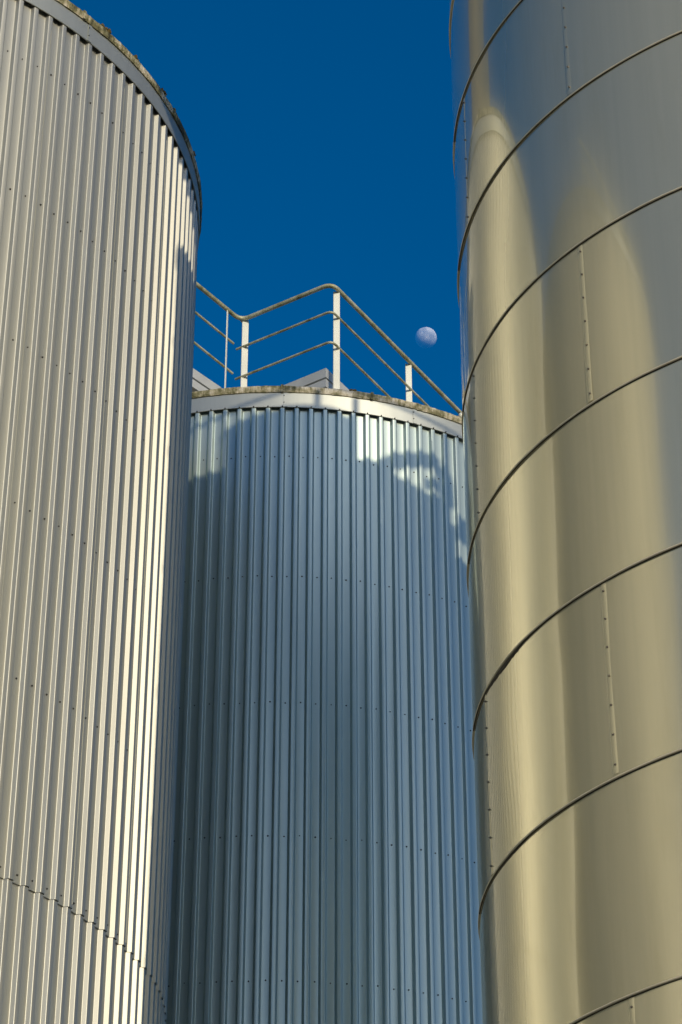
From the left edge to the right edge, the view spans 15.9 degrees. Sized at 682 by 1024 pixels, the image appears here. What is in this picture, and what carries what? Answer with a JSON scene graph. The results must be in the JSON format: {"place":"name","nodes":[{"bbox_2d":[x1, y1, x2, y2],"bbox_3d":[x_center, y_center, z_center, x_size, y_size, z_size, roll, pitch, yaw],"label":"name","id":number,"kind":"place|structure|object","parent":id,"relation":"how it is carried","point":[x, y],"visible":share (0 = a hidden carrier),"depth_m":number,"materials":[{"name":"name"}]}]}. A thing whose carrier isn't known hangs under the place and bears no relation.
{"place":"outdoors","nodes":[
{"label":"outdoors","id":0,"kind":"place"},
{"bbox_2d":[69,0,461,415],"label":"sky","id":1,"kind":"structure","parent":0,"point":[319,132],"materials":[{"name":"blue"}]},
{"label":"ground","id":2,"kind":"structure","parent":0,"visible":0},
{"bbox_2d":[0,0,202,1023],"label":"ribbed tank","id":3,"kind":"object","parent":2,"relation":"on","point":[101,203],"visible":1,"depth_m":25.40,"materials":[{"name":"silver metal"}]},
{"bbox_2d":[166,384,481,1023],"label":"ribbed tank","id":4,"kind":"object","parent":2,"relation":"on","point":[324,869],"visible":0.58,"depth_m":31.88,"materials":[{"name":"silver metal"}]},
{"bbox_2d":[192,368,348,391],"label":"roof platform","id":5,"kind":"structure","parent":4,"relation":"on","point":[322,378],"depth_m":35.52,"materials":[{"name":"paint"}]},
{"bbox_2d":[194,282,461,413],"bbox_3d":[0.237,-1.783,36.624,7.449,2.056,1.646,25,-40,-33],"label":"guard railing","id":6,"kind":"object","parent":4,"relation":"on","point":[337,349],"visible":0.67,"depth_m":36.25,"materials":[{"name":"metal"}]},
{"bbox_2d":[449,0,681,1023],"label":"smooth tank","id":7,"kind":"object","parent":2,"relation":"on","point":[567,141],"visible":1,"depth_m":18.07,"materials":[{"name":"metal"}]}
]}

